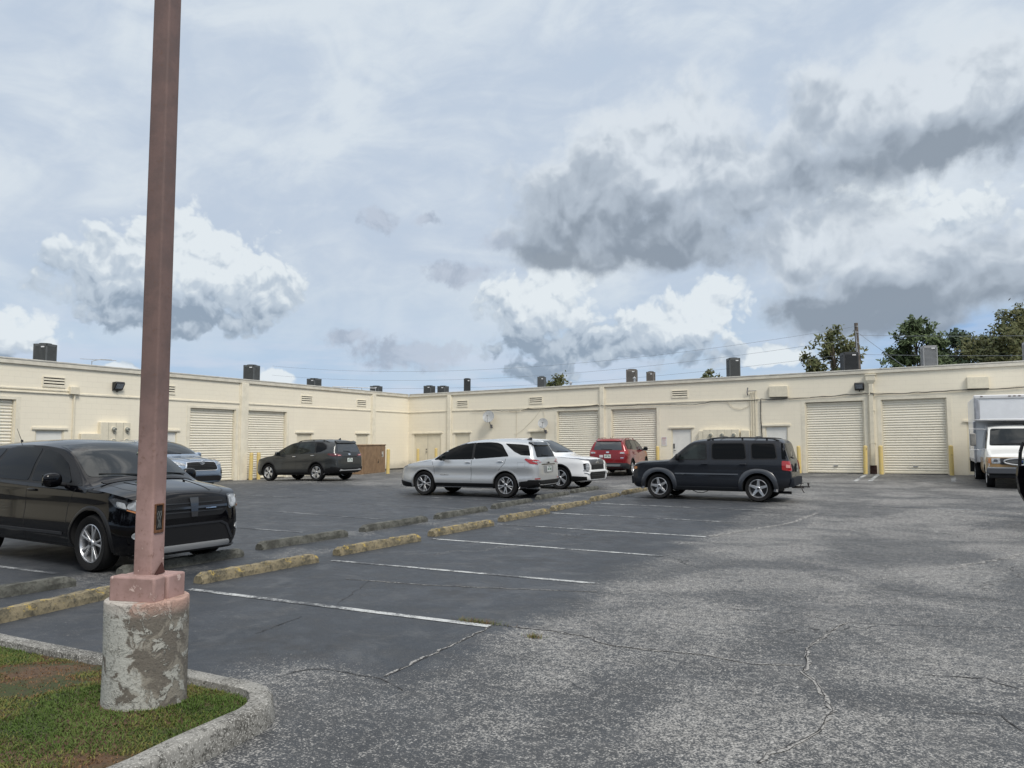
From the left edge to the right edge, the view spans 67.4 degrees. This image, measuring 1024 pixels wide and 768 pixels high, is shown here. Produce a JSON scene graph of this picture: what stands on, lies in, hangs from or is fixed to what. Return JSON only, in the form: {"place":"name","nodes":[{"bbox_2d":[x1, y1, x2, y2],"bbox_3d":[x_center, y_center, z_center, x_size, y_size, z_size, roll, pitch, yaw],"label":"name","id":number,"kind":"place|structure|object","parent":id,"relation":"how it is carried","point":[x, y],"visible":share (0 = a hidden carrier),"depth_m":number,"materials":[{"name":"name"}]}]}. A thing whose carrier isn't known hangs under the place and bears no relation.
{"place":"outdoors","nodes":[
{"label":"outdoors","id":0,"kind":"place"},
{"bbox_2d":[0,469,1023,767],"bbox_3d":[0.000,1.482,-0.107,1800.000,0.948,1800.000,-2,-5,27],"label":"parking lot ground","id":1,"kind":"structure","parent":0,"point":[502,695],"depth_m":6.96,"materials":[{"name":"grey asphalt"}]},
{"bbox_2d":[0,566,55,573],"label":"painted line","id":2,"kind":"object","parent":1,"relation":"on","point":[28,569],"visible":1,"depth_m":9.94,"materials":[{"name":"white paint"}]},
{"bbox_2d":[0,576,75,597],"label":"wheel stop","id":3,"kind":"object","parent":1,"relation":"on","point":[30,587],"visible":1,"depth_m":8.47,"materials":[{"name":"concrete"}]},
{"bbox_2d":[0,585,109,623],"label":"wheel stop","id":4,"kind":"object","parent":1,"relation":"on","point":[40,606],"visible":0.85,"depth_m":7.53,"materials":[{"name":"yellow concrete"}]},
{"bbox_2d":[0,429,236,571],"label":"parked suv","id":5,"kind":"object","parent":1,"relation":"on","point":[79,495],"visible":0.91,"depth_m":10.31,"materials":[{"name":"black paint"}]},
{"bbox_2d":[0,646,245,767],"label":"island soil","id":6,"kind":"structure","parent":1,"relation":"on","point":[11,690],"depth_m":4.33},
{"bbox_2d":[0,646,247,767],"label":"grass","id":7,"kind":"structure","parent":6,"relation":"on","point":[94,686],"depth_m":4.28,"materials":[{"name":"green plant"}]},
{"bbox_2d":[100,0,189,711],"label":"lamp post","id":8,"kind":"object","parent":6,"relation":"on","point":[146,603],"visible":1,"depth_m":4.64,"materials":[{"name":"metal"}]},
{"bbox_2d":[0,633,274,767],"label":"kerb","id":9,"kind":"structure","parent":1,"relation":"on","point":[253,716],"depth_m":4.32,"materials":[{"name":"concrete"}]},
{"bbox_2d":[117,440,221,483],"bbox_3d":[-11.992,2.719,25.844,4.970,1.730,2.360,-4,-6,31],"label":"parked suv","id":10,"kind":"object","parent":1,"relation":"on","point":[207,470],"visible":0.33,"depth_m":24.86,"materials":[{"name":"silver metal"}]},
{"bbox_2d":[116,548,243,574],"bbox_3d":[-4.388,2.371,10.305,0.167,0.127,1.863,-2,-5,30],"label":"wheel stop","id":11,"kind":"object","parent":1,"relation":"on","point":[192,559],"visible":0.73,"depth_m":10.38,"materials":[{"name":"concrete"}]},
{"bbox_2d":[248,453,252,479],"bbox_3d":[-11.762,3.757,34.605,0.170,1.322,0.170,2,-5,-17],"label":"bollard","id":12,"kind":"object","parent":1,"relation":"on","point":[250,466],"visible":0.93,"depth_m":34.55,"materials":[{"name":"yellow metal"}]},
{"bbox_2d":[193,554,318,583],"bbox_3d":[-3.195,2.333,9.786,0.167,0.127,1.865,-2,-5,31],"label":"wheel stop","id":13,"kind":"object","parent":1,"relation":"on","point":[220,574],"visible":1,"depth_m":9.60,"materials":[{"name":"yellow concrete"}]},
{"bbox_2d":[255,530,347,549],"bbox_3d":[-3.392,2.536,12.574,0.168,0.126,1.904,-2,-5,30],"label":"wheel stop","id":14,"kind":"object","parent":1,"relation":"on","point":[289,541],"visible":1,"depth_m":12.41,"materials":[{"name":"concrete"}]},
{"bbox_2d":[257,438,361,480],"bbox_3d":[-8.535,3.168,32.206,4.670,1.715,2.260,-4,-6,30],"label":"parked suv","id":15,"kind":"object","parent":1,"relation":"on","point":[318,459],"visible":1,"depth_m":31.18,"materials":[{"name":"grey paint"}]},
{"bbox_2d":[186,588,490,626],"bbox_3d":[-1.919,2.244,7.781,3.840,0.001,0.090,-2,-5,27],"label":"painted line","id":16,"kind":"object","parent":1,"relation":"on","point":[365,610],"visible":1,"depth_m":7.64,"materials":[{"name":"white paint"}]},
{"bbox_2d":[352,444,385,474],"bbox_3d":[-7.606,3.873,39.234,1.500,1.560,3.200,-1,-4,13],"label":"transformer cabinet","id":17,"kind":"object","parent":1,"relation":"on","point":[373,458],"visible":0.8,"depth_m":38.87,"materials":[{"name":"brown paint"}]},
{"bbox_2d":[333,534,420,555],"bbox_3d":[-2.065,2.493,11.987,0.168,0.127,1.905,-2,-5,31],"label":"wheel stop","id":18,"kind":"object","parent":1,"relation":"on","point":[347,549],"visible":1,"depth_m":11.81,"materials":[{"name":"yellow concrete"}]},
{"bbox_2d":[386,449,389,473],"bbox_3d":[-6.128,3.871,37.978,0.170,1.322,0.170,3,-5,-27],"label":"bollard","id":19,"kind":"object","parent":1,"relation":"on","point":[388,462],"visible":0.94,"depth_m":37.92,"materials":[{"name":"yellow metal"}]},
{"bbox_2d":[359,516,427,531],"bbox_3d":[-2.270,2.708,14.947,0.167,0.127,2.040,-2,-5,27],"label":"wheel stop","id":20,"kind":"object","parent":1,"relation":"on","point":[387,524],"visible":1,"depth_m":14.74,"materials":[{"name":"concrete"}]},
{"bbox_2d":[384,627,488,675],"bbox_3d":[-0.551,2.130,6.188,0.054,0.001,1.611,-2,-5,27],"label":"pavement crack","id":21,"kind":"object","parent":1,"relation":"on","point":[411,662],"visible":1,"depth_m":5.93,"materials":[{"name":"grey asphalt"}]},
{"bbox_2d":[427,520,493,536],"bbox_3d":[-0.912,2.656,14.234,0.167,0.127,1.984,-2,-5,30],"label":"wheel stop","id":22,"kind":"object","parent":1,"relation":"on","point":[440,531],"visible":1,"depth_m":14.04,"materials":[{"name":"yellow concrete"}]},
{"bbox_2d":[433,506,487,518],"bbox_3d":[-1.117,2.874,17.238,0.168,0.127,2.100,-2,-5,27],"label":"wheel stop","id":23,"kind":"object","parent":1,"relation":"on","point":[452,513],"visible":1,"depth_m":17.05,"materials":[{"name":"concrete"}]},
{"bbox_2d":[331,560,595,583],"bbox_3d":[-0.769,2.393,9.845,3.880,0.001,0.090,-2,-5,26],"label":"painted line","id":24,"kind":"object","parent":1,"relation":"on","point":[467,572],"visible":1,"depth_m":9.71,"materials":[{"name":"white paint"}]},
{"bbox_2d":[452,615,506,625],"bbox_3d":[-0.274,2.170,7.041,0.693,0.050,0.203,-2,-5,27],"label":"weed tuft","id":25,"kind":"object","parent":1,"relation":"on","point":[478,621],"visible":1,"depth_m":7.07,"materials":[{"name":"green plant"}]},
{"bbox_2d":[402,437,558,497],"bbox_3d":[-1.014,2.460,23.050,4.676,1.705,2.260,-2,-5,27],"label":"parked suv","id":26,"kind":"object","parent":1,"relation":"on","point":[506,468],"visible":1,"depth_m":22.07,"materials":[{"name":"silver metal"}]},
{"bbox_2d":[490,498,532,508],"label":"wheel stop","id":27,"kind":"object","parent":1,"relation":"on","point":[507,503],"visible":0.96,"depth_m":19.33,"materials":[{"name":"concrete"}]},
{"bbox_2d":[0,356,1023,480],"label":"warehouse","id":28,"kind":"structure","parent":1,"relation":"on","point":[230,425],"depth_m":34.65,"materials":[{"name":"beige concrete"}]},
{"bbox_2d":[0,396,20,444],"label":"roll up door","id":29,"kind":"structure","parent":28,"relation":"in","point":[8,418],"depth_m":25.74,"materials":[{"name":"beige metal"}]},
{"bbox_2d":[33,343,56,360],"bbox_3d":[-18.832,-1.047,30.955,0.592,1.205,0.602,0,-4,7],"label":"roof condenser","id":30,"kind":"object","parent":28,"relation":"on","point":[45,351],"visible":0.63,"depth_m":30.71,"materials":[{"name":"black metal"}]},
{"bbox_2d":[32,427,67,439],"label":"steel door","id":31,"kind":"structure","parent":28,"relation":"in","point":[47,433],"depth_m":26.85,"materials":[{"name":"grey paint"}]},
{"bbox_2d":[72,395,75,438],"bbox_3d":[-15.742,2.046,27.520,0.065,3.460,0.065,4,-5,-41],"label":"conduit","id":32,"kind":"object","parent":28,"relation":"attached to","point":[73,419],"visible":0.35,"depth_m":27.57,"materials":[{"name":"beige paint"}]},
{"bbox_2d":[69,386,79,394],"bbox_3d":[-15.740,0.238,27.616,0.130,0.280,0.340,-2,-5,27],"label":"junction box","id":33,"kind":"object","parent":28,"relation":"attached to","point":[74,390],"visible":1,"depth_m":27.56,"materials":[{"name":"beige paint"}]},
{"bbox_2d":[79,422,130,440],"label":"meter bank","id":34,"kind":"structure","parent":28,"relation":"attached to","point":[115,431],"depth_m":28.74,"materials":[{"name":"beige paint"}]},
{"bbox_2d":[112,382,124,391],"bbox_3d":[-14.920,0.112,29.131,0.239,0.388,0.380,-2,-5,27],"label":"wall lamp","id":35,"kind":"object","parent":28,"relation":"attached to","point":[117,386],"visible":1,"depth_m":29.07,"materials":[{"name":"black metal"}]},
{"bbox_2d":[168,429,180,442],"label":"steel door","id":36,"kind":"structure","parent":28,"relation":"in","point":[172,434],"depth_m":31.43,"materials":[{"name":"grey paint"}]},
{"bbox_2d":[186,405,238,480],"bbox_3d":[-12.994,2.740,33.221,0.158,3.540,2.820,-2,-5,27],"label":"roll up door","id":37,"kind":"structure","parent":28,"relation":"in","point":[211,432],"depth_m":33.54,"materials":[{"name":"beige metal"}]},
{"bbox_2d":[243,364,259,379],"bbox_3d":[-13.483,-0.408,39.760,0.607,1.205,0.617,-1,-4,12],"label":"roof condenser","id":38,"kind":"object","parent":28,"relation":"on","point":[251,371],"visible":0.65,"depth_m":39.52,"materials":[{"name":"black metal"}]},
{"bbox_2d":[247,408,288,479],"bbox_3d":[-11.553,2.947,36.083,0.158,3.540,2.820,-2,-5,27],"label":"roll up door","id":39,"kind":"structure","parent":28,"relation":"in","point":[268,433],"depth_m":36.17,"materials":[{"name":"beige metal"}]},
{"bbox_2d":[295,432,313,475],"bbox_3d":[-10.392,3.489,38.291,0.170,2.212,1.330,-2,-5,27],"label":"steel door","id":40,"kind":"structure","parent":28,"relation":"in","point":[301,436],"depth_m":38.36,"materials":[{"name":"beige paint"}]},
{"bbox_2d":[307,378,321,385],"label":"roof condenser","id":41,"kind":"object","parent":28,"relation":"on","point":[314,381],"visible":0.45,"depth_m":48.33,"materials":[{"name":"black metal"}]},
{"bbox_2d":[355,432,369,443],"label":"steel door","id":42,"kind":"structure","parent":28,"relation":"in","point":[361,438],"depth_m":42.50,"materials":[{"name":"beige paint"}]},
{"bbox_2d":[412,432,442,461],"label":"steel door","id":43,"kind":"structure","parent":28,"relation":"in","point":[426,442],"depth_m":45.74,"materials":[{"name":"beige paint"}]},
{"bbox_2d":[424,385,434,392],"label":"roof condenser","id":44,"kind":"object","parent":28,"relation":"on","point":[429,388],"visible":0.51,"depth_m":54.77,"materials":[{"name":"black"}]},
{"bbox_2d":[437,386,448,392],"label":"roof condenser","id":45,"kind":"object","parent":28,"relation":"on","point":[442,388],"visible":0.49,"depth_m":54.77,"materials":[{"name":"black"}]},
{"bbox_2d":[453,431,470,446],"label":"steel door","id":46,"kind":"structure","parent":28,"relation":"in","point":[460,437],"depth_m":44.46,"materials":[{"name":"beige paint"}]},
{"bbox_2d":[464,378,470,390],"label":"roof condenser","id":47,"kind":"object","parent":28,"relation":"on","point":[467,384],"visible":0.65,"depth_m":48.37,"materials":[{"name":"black metal"}]},
{"bbox_2d":[483,411,493,427],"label":"satellite dish","id":48,"kind":"object","parent":28,"relation":"attached to","point":[488,416],"visible":1,"depth_m":43.11,"materials":[{"name":"metal"}]},
{"bbox_2d":[528,430,547,438],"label":"steel door","id":49,"kind":"structure","parent":28,"relation":"in","point":[537,434],"depth_m":41.84,"materials":[{"name":"beige paint"}]},
{"bbox_2d":[537,376,545,386],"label":"roof condenser","id":50,"kind":"object","parent":28,"relation":"on","point":[541,381],"visible":0.65,"depth_m":46.78,"materials":[{"name":"black metal"}]},
{"bbox_2d":[538,418,547,432],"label":"satellite dish","id":51,"kind":"object","parent":28,"relation":"attached to","point":[543,423],"visible":1,"depth_m":41.28,"materials":[{"name":"metal"}]},
{"bbox_2d":[486,405,632,410],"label":"cable","id":52,"kind":"object","parent":28,"relation":"attached to","point":[564,407],"visible":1,"depth_m":41.04,"materials":[{"name":"grey plastic"}]},
{"bbox_2d":[554,408,599,455],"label":"roll up door","id":53,"kind":"structure","parent":28,"relation":"in","point":[577,430],"depth_m":40.70,"materials":[{"name":"beige metal"}]},
{"bbox_2d":[626,369,637,381],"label":"roof condenser","id":54,"kind":"object","parent":28,"relation":"on","point":[631,374],"visible":0.66,"depth_m":42.01,"materials":[{"name":"black metal"}]},
{"bbox_2d":[608,406,660,459],"bbox_3d":[6.209,2.948,38.962,2.800,3.625,0.158,-3,-5,31],"label":"roll up door","id":55,"kind":"structure","parent":28,"relation":"in","point":[642,425],"depth_m":38.94,"materials":[{"name":"beige metal"}]},
{"bbox_2d":[646,371,654,380],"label":"roof condenser","id":56,"kind":"object","parent":28,"relation":"on","point":[650,375],"visible":0.54,"depth_m":43.27,"materials":[{"name":"black metal"}]},
{"bbox_2d":[669,427,693,457],"bbox_3d":[8.326,3.177,37.621,1.270,2.169,0.170,-3,-5,31],"label":"steel door","id":57,"kind":"structure","parent":28,"relation":"in","point":[681,436],"depth_m":37.72,"materials":[{"name":"grey paint"}]},
{"bbox_2d":[698,429,739,439],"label":"meter bank","id":58,"kind":"structure","parent":28,"relation":"attached to","point":[708,433],"depth_m":36.55,"materials":[{"name":"beige paint"}]},
{"bbox_2d":[726,357,740,376],"bbox_3d":[11.081,-0.734,38.448,0.548,1.185,0.558,0,-4,-1],"label":"roof condenser","id":59,"kind":"object","parent":28,"relation":"on","point":[732,366],"visible":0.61,"depth_m":38.20,"materials":[{"name":"black metal"}]},
{"bbox_2d":[762,424,790,439],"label":"steel door","id":60,"kind":"structure","parent":28,"relation":"in","point":[771,430],"depth_m":35.34,"materials":[{"name":"grey paint"}]},
{"bbox_2d":[769,385,787,397],"bbox_3d":[12.250,0.354,35.313,0.840,0.542,0.140,-3,-5,31],"label":"vent hood","id":61,"kind":"object","parent":28,"relation":"attached to","point":[778,391],"visible":1,"depth_m":35.25,"materials":[{"name":"beige paint"}]},
{"bbox_2d":[801,398,869,473],"bbox_3d":[14.324,2.474,34.063,2.760,3.624,0.158,-3,-5,31],"label":"roll up door","id":62,"kind":"structure","parent":28,"relation":"in","point":[834,439],"depth_m":34.12,"materials":[{"name":"beige metal"}]},
{"bbox_2d":[840,352,858,369],"bbox_3d":[15.924,-0.942,36.249,0.666,1.148,0.676,-1,-4,9],"label":"roof condenser","id":63,"kind":"object","parent":28,"relation":"on","point":[849,360],"visible":0.66,"depth_m":35.96,"materials":[{"name":"black metal"}]},
{"bbox_2d":[854,382,863,391],"bbox_3d":[15.147,0.135,33.505,0.380,0.388,0.239,-3,-5,31],"label":"wall lamp","id":64,"kind":"object","parent":28,"relation":"attached to","point":[859,386],"visible":1,"depth_m":33.46,"materials":[{"name":"black metal"}]},
{"bbox_2d":[763,387,1022,399],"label":"cable","id":65,"kind":"object","parent":28,"relation":"attached to","point":[897,393],"visible":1,"depth_m":32.69,"materials":[{"name":"grey plastic"}]},
{"bbox_2d":[787,386,1018,397],"bbox_3d":[16.374,0.360,32.772,8.902,0.250,0.114,-3,-5,31],"label":"cable","id":66,"kind":"object","parent":28,"relation":"attached to","point":[909,393],"visible":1,"depth_m":32.37,"materials":[{"name":"beige plastic"}]},
{"bbox_2d":[877,395,952,474],"bbox_3d":[17.005,2.317,32.445,2.790,3.625,0.158,-3,-5,31],"label":"roll up door","id":67,"kind":"structure","parent":28,"relation":"in","point":[915,434],"depth_m":32.47,"materials":[{"name":"beige metal"}]},
{"bbox_2d":[920,345,937,365],"bbox_3d":[19.528,-1.125,35.952,0.607,1.386,0.617,-1,-4,17],"label":"roof condenser","id":68,"kind":"object","parent":28,"relation":"on","point":[928,355],"visible":0.72,"depth_m":35.71,"materials":[{"name":"grey metal"}]},
{"bbox_2d":[963,420,973,474],"bbox_3d":[19.053,2.575,31.143,1.240,2.237,0.170,-3,-5,31],"label":"steel door","id":69,"kind":"structure","parent":28,"relation":"in","point":[970,473],"depth_m":31.37,"materials":[{"name":"beige paint"}]},
{"bbox_2d":[966,376,988,389],"bbox_3d":[18.963,-0.043,31.261,0.780,0.512,0.140,-3,-5,31],"label":"vent hood","id":70,"kind":"object","parent":28,"relation":"attached to","point":[981,382],"visible":1,"depth_m":31.20,"materials":[{"name":"beige paint"}]},
{"bbox_2d":[498,508,549,521],"bbox_3d":[0.289,2.833,16.685,0.167,0.127,2.074,-2,-5,30],"label":"wheel stop","id":71,"kind":"object","parent":1,"relation":"on","point":[519,515],"visible":1,"depth_m":16.49,"materials":[{"name":"yellow concrete"}]},
{"bbox_2d":[433,538,663,555],"bbox_3d":[0.418,2.554,12.069,4.042,0.001,0.090,-2,-5,29],"label":"painted line","id":72,"kind":"object","parent":1,"relation":"on","point":[552,547],"visible":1,"depth_m":11.96,"materials":[{"name":"white paint"}]},
{"bbox_2d":[535,491,569,499],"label":"wheel stop","id":73,"kind":"object","parent":1,"relation":"on","point":[547,496],"visible":0.94,"depth_m":21.73,"materials":[{"name":"concrete"}]},
{"bbox_2d":[502,438,607,488],"bbox_3d":[0.876,2.723,26.716,4.695,1.680,2.300,-3,-5,32],"label":"parked suv","id":74,"kind":"object","parent":1,"relation":"on","point":[579,470],"visible":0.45,"depth_m":25.23,"materials":[{"name":"white paint"}]},
{"bbox_2d":[546,370,568,386],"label":"tree","id":75,"kind":"object","parent":1,"relation":"on","point":[558,380],"visible":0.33,"depth_m":58.15,"materials":[{"name":"green plant"}]},
{"bbox_2d":[549,500,590,510],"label":"wheel stop","id":76,"kind":"object","parent":1,"relation":"on","point":[566,505],"visible":0.98,"depth_m":18.71,"materials":[{"name":"yellow concrete"}]},
{"bbox_2d":[501,624,640,648],"bbox_3d":[0.463,2.161,6.625,1.450,0.001,0.141,-3,-5,37],"label":"pavement crack","id":77,"kind":"object","parent":1,"relation":"on","point":[571,634],"visible":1,"depth_m":6.62,"materials":[{"name":"black asphalt"}]},
{"bbox_2d":[570,486,598,492],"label":"wheel stop","id":78,"kind":"object","parent":1,"relation":"on","point":[584,489],"visible":0.95,"depth_m":23.97,"materials":[{"name":"concrete"}]},
{"bbox_2d":[501,524,705,536],"bbox_3d":[1.530,2.716,14.302,4.163,0.001,0.090,-2,-5,29],"label":"painted line","id":79,"kind":"object","parent":1,"relation":"on","point":[604,530],"visible":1,"depth_m":14.20,"materials":[{"name":"white paint"}]},
{"bbox_2d":[589,493,620,500],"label":"wheel stop","id":80,"kind":"object","parent":1,"relation":"on","point":[601,497],"visible":0.92,"depth_m":21.08,"materials":[{"name":"yellow concrete"}]},
{"bbox_2d":[590,436,647,474],"bbox_3d":[5.023,3.275,35.584,2.260,1.757,4.570,-2,-4,23],"label":"parked suv","id":81,"kind":"object","parent":1,"relation":"on","point":[619,454],"visible":0.79,"depth_m":33.69,"materials":[{"name":"red paint"}]},
{"bbox_2d":[621,487,647,494],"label":"wheel stop","id":82,"kind":"object","parent":1,"relation":"on","point":[630,491],"visible":0.92,"depth_m":23.22,"materials":[{"name":"yellow concrete"}]},
{"bbox_2d":[560,513,738,522],"bbox_3d":[2.753,2.876,16.564,4.213,0.001,0.090,-2,-5,29],"label":"painted line","id":83,"kind":"object","parent":1,"relation":"on","point":[646,517],"visible":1,"depth_m":16.53,"materials":[{"name":"white paint"}]},
{"bbox_2d":[701,368,722,377],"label":"tree","id":84,"kind":"object","parent":1,"relation":"on","point":[707,373],"visible":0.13,"depth_m":59.79,"materials":[{"name":"green plant"}]},
{"bbox_2d":[643,649,797,665],"bbox_3d":[1.591,2.110,5.923,1.234,0.001,0.135,-2,-5,23],"label":"pavement crack","id":85,"kind":"object","parent":1,"relation":"on","point":[725,658],"visible":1,"depth_m":5.93,"materials":[{"name":"grey asphalt"}]},
{"bbox_2d":[632,436,809,501],"bbox_3d":[5.743,2.293,21.153,4.610,1.698,2.160,-2,-5,28],"label":"parked suv","id":86,"kind":"object","parent":1,"relation":"on","point":[758,469],"visible":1,"depth_m":20.32,"materials":[{"name":"paint"}]},
{"bbox_2d":[709,513,817,535],"bbox_3d":[5.219,2.765,15.225,0.392,0.039,5.181,-4,-5,41],"label":"pavement crack","id":87,"kind":"object","parent":1,"relation":"on","point":[770,526],"visible":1,"depth_m":14.85,"materials":[{"name":"grey asphalt"}]},
{"bbox_2d":[796,446,801,472],"bbox_3d":[12.853,3.427,34.384,0.170,1.322,0.170,0,-4,-9],"label":"bollard","id":88,"kind":"object","parent":1,"relation":"on","point":[798,453],"visible":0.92,"depth_m":34.33,"materials":[{"name":"yellow metal"}]},
{"bbox_2d":[756,622,845,762],"bbox_3d":[2.208,2.080,5.511,0.331,0.001,3.544,-2,-5,27],"label":"pavement crack","id":89,"kind":"object","parent":1,"relation":"on","point":[809,661],"visible":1,"depth_m":4.86,"materials":[{"name":"grey asphalt"}]},
{"bbox_2d":[799,324,868,371],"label":"tree","id":90,"kind":"object","parent":1,"relation":"on","point":[832,348],"visible":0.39,"depth_m":59.38,"materials":[{"name":"green plant"}]},
{"bbox_2d":[854,323,860,368],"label":"utility pole","id":91,"kind":"object","parent":1,"relation":"on","point":[857,347],"visible":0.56,"depth_m":51.75,"materials":[{"name":"brown wood"}]},
{"bbox_2d":[275,338,854,380],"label":"overhead wire","id":92,"kind":"object","parent":91,"relation":"attached to","point":[555,374],"visible":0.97,"depth_m":64.36,"materials":[{"name":"grey metal"}]},
{"bbox_2d":[278,326,855,371],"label":"overhead wire","id":93,"kind":"object","parent":91,"relation":"attached to","point":[548,365],"visible":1,"depth_m":65.88,"materials":[{"name":"grey"}]},
{"bbox_2d":[341,355,837,388],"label":"overhead wire","id":94,"kind":"object","parent":91,"relation":"attached to","point":[572,382],"visible":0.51,"depth_m":63.02,"materials":[{"name":"grey"}]},
{"bbox_2d":[863,446,867,473],"bbox_3d":[15.180,3.305,32.988,0.170,1.322,0.170,4,-5,-32],"label":"bollard","id":95,"kind":"object","parent":1,"relation":"on","point":[865,463],"visible":0.94,"depth_m":32.93,"materials":[{"name":"yellow metal"}]},
{"bbox_2d":[878,445,883,473],"bbox_3d":[15.698,3.277,32.668,0.170,1.322,0.170,-2,-5,20],"label":"bollard","id":96,"kind":"object","parent":1,"relation":"on","point":[880,452],"visible":0.89,"depth_m":32.61,"materials":[{"name":"yellow metal"}]},
{"bbox_2d":[875,314,956,367],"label":"tree","id":97,"kind":"object","parent":1,"relation":"on","point":[913,331],"visible":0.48,"depth_m":68.96,"materials":[{"name":"green plant"}]},
{"bbox_2d":[948,445,953,474],"bbox_3d":[17.924,3.161,31.327,0.170,1.322,0.170,3,-6,-37],"label":"bollard","id":98,"kind":"object","parent":1,"relation":"on","point":[951,461],"visible":0.92,"depth_m":31.27,"materials":[{"name":"yellow metal"}]},
{"bbox_2d":[940,327,977,363],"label":"tree","id":99,"kind":"object","parent":1,"relation":"on","point":[953,335],"visible":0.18,"depth_m":72.77,"materials":[{"name":"green plant"}]},
{"bbox_2d":[948,334,1012,363],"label":"tree","id":100,"kind":"object","parent":1,"relation":"on","point":[962,361],"visible":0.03,"depth_m":70.44,"materials":[{"name":"green plant"}]},
{"bbox_2d":[944,553,1023,568],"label":"pavement crack","id":101,"kind":"object","parent":1,"relation":"on","point":[963,565],"visible":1,"depth_m":10.64,"materials":[{"name":"grey asphalt"}]},
{"bbox_2d":[952,298,1023,363],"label":"tree","id":102,"kind":"object","parent":1,"relation":"on","point":[1010,331],"visible":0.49,"depth_m":63.30,"materials":[{"name":"green plant"}]},
{"bbox_2d":[967,394,1023,486],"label":"box truck","id":103,"kind":"object","parent":1,"relation":"on","point":[996,429],"visible":0.97,"depth_m":25.92,"materials":[{"name":"white paint"}]},
{"bbox_2d":[1016,441,1023,500],"bbox_3d":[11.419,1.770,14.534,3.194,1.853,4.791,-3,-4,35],"label":"parked suv","id":104,"kind":"object","parent":1,"relation":"on","point":[1020,475],"visible":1,"depth_m":15.82,"materials":[{"name":"black paint"}]},
{"bbox_2d":[0,0,1023,393],"label":"sky","id":105,"kind":"structure","parent":0,"point":[438,189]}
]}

